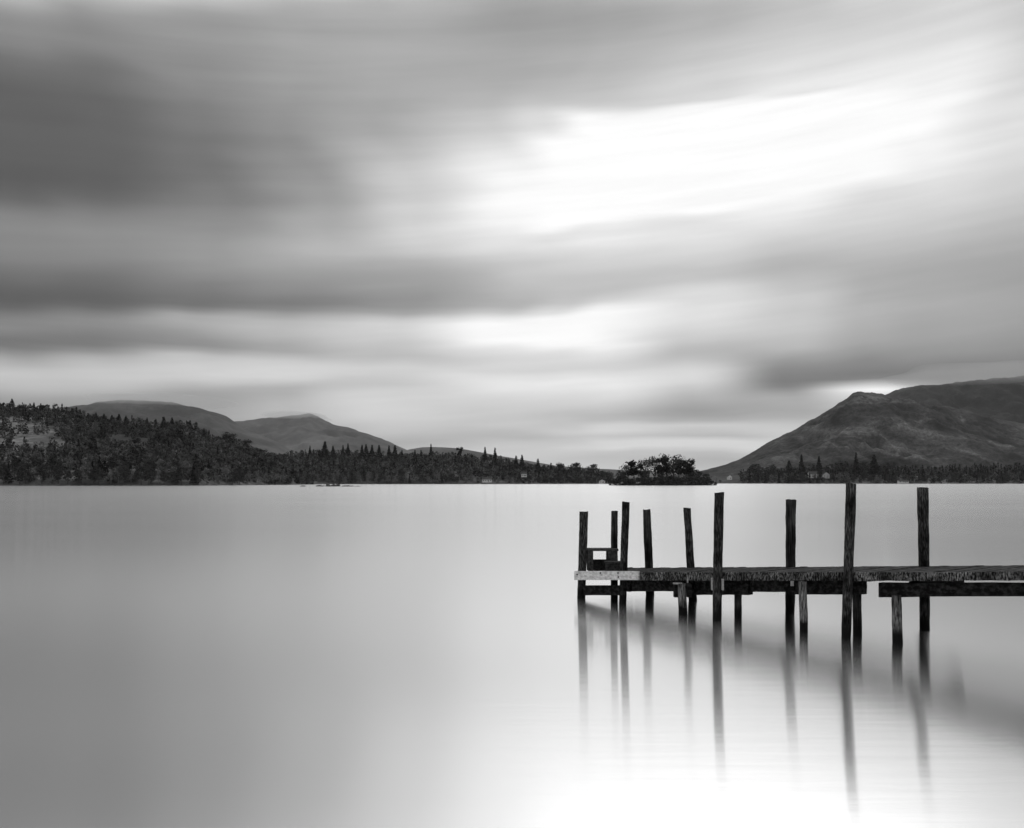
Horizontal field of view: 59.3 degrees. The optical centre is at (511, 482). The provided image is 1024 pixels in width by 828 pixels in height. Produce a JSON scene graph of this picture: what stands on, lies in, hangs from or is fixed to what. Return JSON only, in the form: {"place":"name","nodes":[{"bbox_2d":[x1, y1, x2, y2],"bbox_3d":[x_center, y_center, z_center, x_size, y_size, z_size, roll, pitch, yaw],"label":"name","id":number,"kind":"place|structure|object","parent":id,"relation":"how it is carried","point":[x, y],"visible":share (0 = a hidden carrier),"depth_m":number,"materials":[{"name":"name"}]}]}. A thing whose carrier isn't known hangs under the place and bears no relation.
{"place":"outdoors","nodes":[
{"label":"outdoors","id":0,"kind":"place"},
{"bbox_2d":[30,400,294,454],"bbox_3d":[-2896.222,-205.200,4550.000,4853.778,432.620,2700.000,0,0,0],"label":"hill","id":1,"kind":"structure","parent":0,"point":[216,424],"depth_m":4375.52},
{"bbox_2d":[0,411,329,485],"bbox_3d":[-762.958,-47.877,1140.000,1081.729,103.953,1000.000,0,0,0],"label":"wooded hill","id":2,"kind":"structure","parent":0,"point":[31,437],"depth_m":785.41,"materials":[{"name":"black plant"}]},
{"bbox_2d":[0,465,10,483],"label":"broadleaf tree","id":3,"kind":"object","parent":2,"relation":"on","point":[3,468],"visible":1,"depth_m":667.00,"materials":[{"name":"black plant"}]},
{"bbox_2d":[4,463,13,483],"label":"conifer tree","id":4,"kind":"object","parent":2,"relation":"on","point":[8,476],"visible":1,"depth_m":667.64,"materials":[{"name":"black plant"}]},
{"bbox_2d":[10,457,18,470],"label":"broadleaf tree","id":5,"kind":"object","parent":2,"relation":"on","point":[13,460],"visible":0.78,"depth_m":691.09,"materials":[{"name":"black plant"}]},
{"bbox_2d":[20,470,31,483],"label":"broadleaf tree","id":6,"kind":"object","parent":2,"relation":"on","point":[23,473],"visible":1,"depth_m":669.05,"materials":[{"name":"black plant"}]},
{"bbox_2d":[26,457,37,467],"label":"broadleaf tree","id":7,"kind":"object","parent":2,"relation":"on","point":[33,460],"visible":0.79,"depth_m":693.09,"materials":[{"name":"black plant"}]},
{"bbox_2d":[29,466,39,483],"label":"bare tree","id":8,"kind":"object","parent":2,"relation":"on","point":[36,476],"visible":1,"depth_m":669.39,"materials":[{"name":"grey plant"}]},
{"bbox_2d":[34,458,47,468],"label":"broadleaf tree","id":9,"kind":"object","parent":2,"relation":"on","point":[41,461],"visible":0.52,"depth_m":694.22,"materials":[{"name":"black plant"}]},
{"bbox_2d":[34,466,48,483],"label":"broadleaf tree","id":10,"kind":"object","parent":2,"relation":"on","point":[39,471],"visible":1,"depth_m":669.28,"materials":[{"name":"black plant"}]},
{"bbox_2d":[40,463,59,483],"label":"broadleaf tree","id":11,"kind":"object","parent":2,"relation":"on","point":[52,467],"visible":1,"depth_m":670.45,"materials":[{"name":"black plant"}]},
{"bbox_2d":[45,457,54,469],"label":"broadleaf tree","id":12,"kind":"object","parent":2,"relation":"on","point":[51,460],"visible":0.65,"depth_m":694.42,"materials":[{"name":"black plant"}]},
{"bbox_2d":[48,466,64,483],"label":"broadleaf tree","id":13,"kind":"object","parent":2,"relation":"on","point":[58,469],"visible":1,"depth_m":671.52,"materials":[{"name":"black plant"}]},
{"bbox_2d":[64,471,72,483],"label":"broadleaf tree","id":14,"kind":"object","parent":2,"relation":"on","point":[68,475],"visible":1,"depth_m":672.82,"materials":[{"name":"black plant"}]},
{"bbox_2d":[69,469,82,483],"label":"broadleaf tree","id":15,"kind":"object","parent":2,"relation":"on","point":[76,473],"visible":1,"depth_m":673.05,"materials":[{"name":"black plant"}]},
{"bbox_2d":[77,466,87,479],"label":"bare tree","id":16,"kind":"object","parent":2,"relation":"on","point":[82,473],"visible":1,"depth_m":673.85,"materials":[{"name":"grey plant"}]},
{"bbox_2d":[87,469,97,483],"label":"broadleaf tree","id":17,"kind":"object","parent":2,"relation":"on","point":[92,474],"visible":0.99,"depth_m":674.76,"materials":[{"name":"black plant"}]},
{"bbox_2d":[93,467,104,483],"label":"broadleaf tree","id":18,"kind":"object","parent":2,"relation":"on","point":[98,469],"visible":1,"depth_m":675.85,"materials":[{"name":"black plant"}]},
{"bbox_2d":[105,456,118,470],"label":"broadleaf tree","id":19,"kind":"object","parent":2,"relation":"on","point":[112,459],"visible":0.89,"depth_m":701.40,"materials":[{"name":"black plant"}]},
{"bbox_2d":[113,466,123,484],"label":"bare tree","id":20,"kind":"object","parent":2,"relation":"on","point":[115,470],"visible":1,"depth_m":679.58,"materials":[{"name":"black plant"}]},
{"bbox_2d":[117,464,131,484],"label":"broadleaf tree","id":21,"kind":"object","parent":2,"relation":"on","point":[122,467],"visible":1,"depth_m":680.14,"materials":[{"name":"black plant"}]},
{"bbox_2d":[122,460,132,470],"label":"broadleaf tree","id":22,"kind":"object","parent":2,"relation":"on","point":[129,463],"visible":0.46,"depth_m":705.28,"materials":[{"name":"black plant"}]},
{"bbox_2d":[132,465,147,484],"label":"broadleaf tree","id":23,"kind":"object","parent":2,"relation":"on","point":[140,467],"visible":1,"depth_m":684.28,"materials":[{"name":"black plant"}]},
{"bbox_2d":[143,465,157,484],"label":"broadleaf tree","id":24,"kind":"object","parent":2,"relation":"on","point":[148,468],"visible":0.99,"depth_m":685.34,"materials":[{"name":"black plant"}]},
{"bbox_2d":[145,461,157,476],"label":"broadleaf tree","id":25,"kind":"object","parent":2,"relation":"on","point":[151,463],"visible":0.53,"depth_m":710.23,"materials":[{"name":"black plant"}]},
{"bbox_2d":[0,402,313,484],"bbox_3d":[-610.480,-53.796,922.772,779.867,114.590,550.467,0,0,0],"label":"broadleaf woodland","id":26,"kind":"object","parent":2,"relation":"on","point":[268,462],"visible":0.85,"depth_m":860.62,"materials":[{"name":"black plant"}]},
{"bbox_2d":[155,459,166,471],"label":"bare tree","id":27,"kind":"object","parent":2,"relation":"on","point":[160,461],"visible":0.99,"depth_m":711.00,"materials":[{"name":"grey plant"}]},
{"bbox_2d":[160,471,169,481],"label":"broadleaf tree","id":28,"kind":"object","parent":2,"relation":"on","point":[164,475],"visible":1,"depth_m":688.95,"materials":[{"name":"black plant"}]},
{"bbox_2d":[169,468,180,484],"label":"broadleaf tree","id":29,"kind":"object","parent":2,"relation":"on","point":[176,474],"visible":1,"depth_m":690.28,"materials":[{"name":"black plant"}]},
{"bbox_2d":[170,460,182,467],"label":"broadleaf tree","id":30,"kind":"object","parent":2,"relation":"on","point":[175,462],"visible":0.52,"depth_m":713.60,"materials":[{"name":"black plant"}]},
{"bbox_2d":[173,466,189,484],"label":"broadleaf tree","id":31,"kind":"object","parent":2,"relation":"on","point":[185,476],"visible":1,"depth_m":691.73,"materials":[{"name":"black plant"}]},
{"bbox_2d":[189,464,196,484],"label":"conifer tree","id":32,"kind":"object","parent":2,"relation":"on","point":[192,480],"visible":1,"depth_m":694.34,"materials":[{"name":"black plant"}]},
{"bbox_2d":[190,459,205,474],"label":"broadleaf tree","id":33,"kind":"object","parent":2,"relation":"on","point":[197,464],"visible":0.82,"depth_m":717.95,"materials":[{"name":"black plant"}]},
{"bbox_2d":[193,468,203,484],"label":"broadleaf tree","id":34,"kind":"object","parent":2,"relation":"on","point":[197,476],"visible":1,"depth_m":695.13,"materials":[{"name":"black plant"}]},
{"bbox_2d":[202,468,210,484],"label":"bare tree","id":35,"kind":"object","parent":2,"relation":"on","point":[207,476],"visible":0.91,"depth_m":711.40,"materials":[{"name":"black plant"}]},
{"bbox_2d":[222,432,238,445],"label":"broadleaf tree","id":36,"kind":"object","parent":2,"relation":"on","point":[231,436],"visible":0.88,"depth_m":1072.40,"materials":[{"name":"black plant"}]},
{"bbox_2d":[228,471,239,484],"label":"broadleaf tree","id":37,"kind":"object","parent":2,"relation":"on","point":[235,478],"visible":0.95,"depth_m":771.73,"materials":[{"name":"black plant"}]},
{"bbox_2d":[236,470,245,484],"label":"broadleaf tree","id":38,"kind":"object","parent":2,"relation":"on","point":[238,474],"visible":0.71,"depth_m":786.33,"materials":[{"name":"black plant"}]},
{"bbox_2d":[241,439,251,448],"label":"broadleaf tree","id":39,"kind":"object","parent":2,"relation":"on","point":[246,444],"visible":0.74,"depth_m":1079.15,"materials":[{"name":"black plant"}]},
{"bbox_2d":[251,467,260,481],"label":"broadleaf tree","id":40,"kind":"object","parent":2,"relation":"on","point":[255,469],"visible":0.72,"depth_m":839.63,"materials":[{"name":"black plant"}]},
{"bbox_2d":[235,413,416,458],"bbox_3d":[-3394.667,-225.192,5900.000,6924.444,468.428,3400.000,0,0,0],"label":"hill","id":41,"kind":"structure","parent":0,"point":[300,433],"depth_m":5446.10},
{"bbox_2d":[298,457,623,483],"bbox_3d":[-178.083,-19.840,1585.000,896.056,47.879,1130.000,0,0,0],"label":"wooded hill","id":42,"kind":"structure","parent":0,"point":[501,481],"depth_m":1304.50,"materials":[{"name":"black plant"}]},
{"bbox_2d":[320,441,329,459],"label":"conifer tree","id":43,"kind":"object","parent":42,"relation":"on","point":[324,451],"visible":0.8,"depth_m":1490.25,"materials":[{"name":"black plant"}]},
{"bbox_2d":[345,443,350,457],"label":"conifer tree","id":44,"kind":"object","parent":42,"relation":"on","point":[348,450],"visible":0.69,"depth_m":1499.37,"materials":[{"name":"black plant"}]},
{"bbox_2d":[362,444,369,458],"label":"conifer tree","id":45,"kind":"object","parent":42,"relation":"on","point":[366,451],"visible":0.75,"depth_m":1504.91,"materials":[{"name":"black plant"}]},
{"bbox_2d":[375,445,383,460],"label":"conifer tree","id":46,"kind":"object","parent":42,"relation":"on","point":[380,454],"visible":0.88,"depth_m":1508.94,"materials":[{"name":"black plant"}]},
{"bbox_2d":[387,446,391,458],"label":"conifer tree","id":47,"kind":"object","parent":42,"relation":"on","point":[389,455],"visible":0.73,"depth_m":1512.73,"materials":[{"name":"black plant"}]},
{"bbox_2d":[392,445,399,460],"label":"conifer tree","id":48,"kind":"object","parent":42,"relation":"on","point":[395,454],"visible":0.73,"depth_m":1514.32,"materials":[{"name":"black plant"}]},
{"bbox_2d":[275,449,614,483],"bbox_3d":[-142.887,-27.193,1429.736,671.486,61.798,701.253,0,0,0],"label":"broadleaf woodland","id":49,"kind":"object","parent":42,"relation":"on","point":[427,469],"visible":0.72,"depth_m":1399.80,"materials":[{"name":"black plant"}]},
{"bbox_2d":[447,473,454,483],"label":"broadleaf tree","id":50,"kind":"object","parent":42,"relation":"on","point":[451,475],"visible":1,"depth_m":1276.49,"materials":[{"name":"black plant"}]},
{"bbox_2d":[456,447,462,456],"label":"pine tree","id":51,"kind":"object","parent":42,"relation":"on","point":[460,451],"visible":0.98,"depth_m":1534.88,"materials":[{"name":"black plant"}]},
{"bbox_2d":[482,447,487,464],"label":"conifer tree","id":52,"kind":"object","parent":42,"relation":"on","point":[484,456],"visible":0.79,"depth_m":1515.04,"materials":[{"name":"black plant"}]},
{"bbox_2d":[482,476,491,481],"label":"lodge","id":53,"kind":"structure","parent":42,"relation":"on","point":[486,479],"depth_m":1258.50,"materials":[{"name":"stone"}]},
{"bbox_2d":[491,448,498,463],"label":"conifer tree","id":54,"kind":"object","parent":42,"relation":"on","point":[495,456],"visible":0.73,"depth_m":1524.70,"materials":[{"name":"black plant"}]},
{"bbox_2d":[518,455,525,468],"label":"conifer tree","id":55,"kind":"object","parent":42,"relation":"on","point":[522,463],"visible":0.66,"depth_m":1517.35,"materials":[{"name":"black plant"}]},
{"bbox_2d":[553,462,566,475],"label":"broadleaf tree","id":56,"kind":"object","parent":42,"relation":"on","point":[560,467],"visible":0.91,"depth_m":1454.97,"materials":[{"name":"black plant"}]},
{"bbox_2d":[566,463,583,473],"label":"broadleaf tree","id":57,"kind":"object","parent":42,"relation":"on","point":[575,468],"visible":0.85,"depth_m":1467.49,"materials":[{"name":"black plant"}]},
{"bbox_2d":[584,464,599,477],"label":"broadleaf tree","id":58,"kind":"object","parent":42,"relation":"on","point":[590,469],"visible":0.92,"depth_m":1484.81,"materials":[{"name":"black plant"}]},
{"bbox_2d":[0,484,1023,827],"bbox_3d":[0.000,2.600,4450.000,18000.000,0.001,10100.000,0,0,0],"label":"lake water","id":59,"kind":"structure","parent":0,"point":[340,656],"depth_m":12.70,"materials":[{"name":"grey liquid"}]},
{"bbox_2d":[574,483,1023,644],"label":"jetty","id":60,"kind":"object","parent":59,"relation":"in","point":[848,580],"visible":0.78,"depth_m":16.04,"materials":[{"name":"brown wood"}]},
{"bbox_2d":[587,548,619,570],"bbox_3d":[2.063,1.747,20.156,0.744,0.507,0.720,0,0,0],"label":"boarding step","id":61,"kind":"object","parent":60,"relation":"on","point":[610,562],"visible":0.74,"depth_m":20.11,"materials":[{"name":"black wood"}]},
{"bbox_2d":[897,480,908,483],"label":"boathouse","id":62,"kind":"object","parent":59,"relation":"on","point":[902,481],"visible":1,"depth_m":1445.00,"materials":[{"name":"stone"}]},
{"bbox_2d":[0,0,1023,470],"label":"sky","id":63,"kind":"structure","parent":0,"point":[609,234],"materials":[{"name":"grey"}]},
{"bbox_2d":[409,447,682,478],"bbox_3d":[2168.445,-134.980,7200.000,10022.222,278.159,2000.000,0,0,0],"label":"hill","id":64,"kind":"structure","parent":0,"point":[426,450],"depth_m":6934.89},
{"bbox_2d":[617,483,704,484],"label":"island shore","id":65,"kind":"structure","parent":0,"point":[667,484],"depth_m":727.47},
{"bbox_2d":[615,465,636,477],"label":"broadleaf tree","id":66,"kind":"object","parent":65,"relation":"on","point":[625,467],"visible":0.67,"depth_m":746.78,"materials":[{"name":"black plant"}]},
{"bbox_2d":[625,460,643,479],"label":"pine tree","id":67,"kind":"object","parent":65,"relation":"on","point":[633,471],"visible":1,"depth_m":736.10,"materials":[{"name":"black plant"}]},
{"bbox_2d":[635,459,648,477],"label":"broadleaf tree","id":68,"kind":"object","parent":65,"relation":"on","point":[642,466],"visible":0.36,"depth_m":751.59,"materials":[{"name":"black plant"}]},
{"bbox_2d":[640,470,649,477],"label":"broadleaf tree","id":69,"kind":"object","parent":65,"relation":"on","point":[644,474],"visible":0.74,"depth_m":732.81,"materials":[{"name":"black plant"}]},
{"bbox_2d":[638,458,655,478],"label":"broadleaf tree","id":70,"kind":"object","parent":65,"relation":"on","point":[648,462],"visible":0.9,"depth_m":740.76,"materials":[{"name":"black plant"}]},
{"bbox_2d":[647,456,661,476],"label":"broadleaf tree","id":71,"kind":"object","parent":65,"relation":"on","point":[653,458],"visible":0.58,"depth_m":750.15,"materials":[{"name":"black plant"}]},
{"bbox_2d":[654,476,662,484],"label":"shrub","id":72,"kind":"object","parent":65,"relation":"on","point":[658,480],"visible":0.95,"depth_m":721.05,"materials":[{"name":"black plant"}]},
{"bbox_2d":[654,456,669,472],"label":"pine tree","id":73,"kind":"object","parent":65,"relation":"on","point":[660,468],"visible":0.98,"depth_m":735.84,"materials":[{"name":"black plant"}]},
{"bbox_2d":[656,453,675,476],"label":"broadleaf tree","id":74,"kind":"object","parent":65,"relation":"on","point":[667,463],"visible":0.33,"depth_m":747.75,"materials":[{"name":"black plant"}]},
{"bbox_2d":[661,455,687,476],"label":"broadleaf tree","id":75,"kind":"object","parent":65,"relation":"on","point":[673,469],"visible":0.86,"depth_m":740.56,"materials":[{"name":"black plant"}]},
{"bbox_2d":[671,476,680,484],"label":"shrub","id":76,"kind":"object","parent":65,"relation":"on","point":[676,477],"visible":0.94,"depth_m":721.70,"materials":[{"name":"black plant"}]},
{"bbox_2d":[672,458,684,474],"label":"pine tree","id":77,"kind":"object","parent":65,"relation":"on","point":[680,465],"visible":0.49,"depth_m":750.68,"materials":[{"name":"black plant"}]},
{"bbox_2d":[677,476,686,484],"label":"shrub","id":78,"kind":"object","parent":65,"relation":"on","point":[684,480],"visible":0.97,"depth_m":723.32,"materials":[{"name":"black plant"}]},
{"bbox_2d":[678,458,695,482],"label":"pine tree","id":79,"kind":"object","parent":65,"relation":"on","point":[686,469],"visible":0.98,"depth_m":739.29,"materials":[{"name":"black plant"}]},
{"bbox_2d":[685,466,697,476],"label":"broadleaf tree","id":80,"kind":"object","parent":65,"relation":"on","point":[692,470],"visible":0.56,"depth_m":744.71,"materials":[{"name":"black plant"}]},
{"bbox_2d":[688,476,696,484],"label":"shrub","id":81,"kind":"object","parent":65,"relation":"on","point":[691,479],"visible":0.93,"depth_m":724.68,"materials":[{"name":"black plant"}]},
{"bbox_2d":[691,469,702,480],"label":"broadleaf tree","id":82,"kind":"object","parent":65,"relation":"on","point":[698,472],"visible":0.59,"depth_m":739.27,"materials":[{"name":"black plant"}]},
{"bbox_2d":[636,473,1023,483],"bbox_3d":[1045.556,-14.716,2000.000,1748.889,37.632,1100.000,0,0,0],"label":"shore","id":83,"kind":"structure","parent":0,"point":[735,480],"depth_m":1539.53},
{"bbox_2d":[747,464,761,477],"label":"broadleaf tree","id":84,"kind":"object","parent":83,"relation":"on","point":[752,467],"visible":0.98,"depth_m":1773.17,"materials":[{"name":"black plant"}]},
{"bbox_2d":[763,464,778,475],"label":"broadleaf tree","id":85,"kind":"object","parent":83,"relation":"on","point":[771,470],"visible":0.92,"depth_m":1718.23,"materials":[{"name":"black plant"}]},
{"bbox_2d":[780,461,794,478],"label":"conifer tree","id":86,"kind":"object","parent":83,"relation":"on","point":[788,467],"visible":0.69,"depth_m":1628.59,"materials":[{"name":"black plant"}]},
{"bbox_2d":[797,454,806,477],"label":"conifer tree","id":87,"kind":"object","parent":83,"relation":"on","point":[801,465],"visible":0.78,"depth_m":1573.44,"materials":[{"name":"black plant"}]},
{"bbox_2d":[798,473,806,483],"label":"broadleaf tree","id":88,"kind":"object","parent":83,"relation":"on","point":[802,478],"visible":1,"depth_m":1509.50,"materials":[{"name":"black plant"}]},
{"bbox_2d":[807,471,818,477],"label":"lake house","id":89,"kind":"structure","parent":83,"relation":"on","point":[812,473],"depth_m":1525.89,"materials":[{"name":"stone"}]},
{"bbox_2d":[815,456,822,476],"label":"conifer tree","id":90,"kind":"object","parent":83,"relation":"on","point":[818,466],"visible":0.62,"depth_m":1571.51,"materials":[{"name":"black plant"}]},
{"bbox_2d":[821,472,829,477],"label":"gabled house","id":91,"kind":"structure","parent":83,"relation":"on","point":[825,475],"depth_m":1531.00,"materials":[{"name":"stone"}]},
{"bbox_2d":[832,460,852,476],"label":"broadleaf tree","id":92,"kind":"object","parent":83,"relation":"on","point":[841,465],"visible":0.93,"depth_m":1568.15,"materials":[{"name":"black plant"}]},
{"bbox_2d":[850,452,860,477],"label":"conifer tree","id":93,"kind":"object","parent":83,"relation":"on","point":[857,468],"visible":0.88,"depth_m":1567.52,"materials":[{"name":"black plant"}]},
{"bbox_2d":[866,455,882,478],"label":"conifer tree","id":94,"kind":"object","parent":83,"relation":"on","point":[876,469],"visible":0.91,"depth_m":1564.20,"materials":[{"name":"black plant"}]},
{"bbox_2d":[738,462,1023,483],"bbox_3d":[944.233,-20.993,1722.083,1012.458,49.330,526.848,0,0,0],"label":"broadleaf woodland","id":95,"kind":"object","parent":83,"relation":"on","point":[1014,477],"visible":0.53,"depth_m":1574.26,"materials":[{"name":"black plant"}]},
{"bbox_2d":[652,391,1023,478],"bbox_3d":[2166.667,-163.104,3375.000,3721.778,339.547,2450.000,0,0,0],"label":"mountain","id":96,"kind":"structure","parent":0,"point":[867,426],"depth_m":2675.45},
{"bbox_2d":[886,375,1023,422],"bbox_3d":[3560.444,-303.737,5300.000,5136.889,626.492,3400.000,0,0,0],"label":"mountain","id":97,"kind":"structure","parent":0,"point":[1000,398],"depth_m":4921.88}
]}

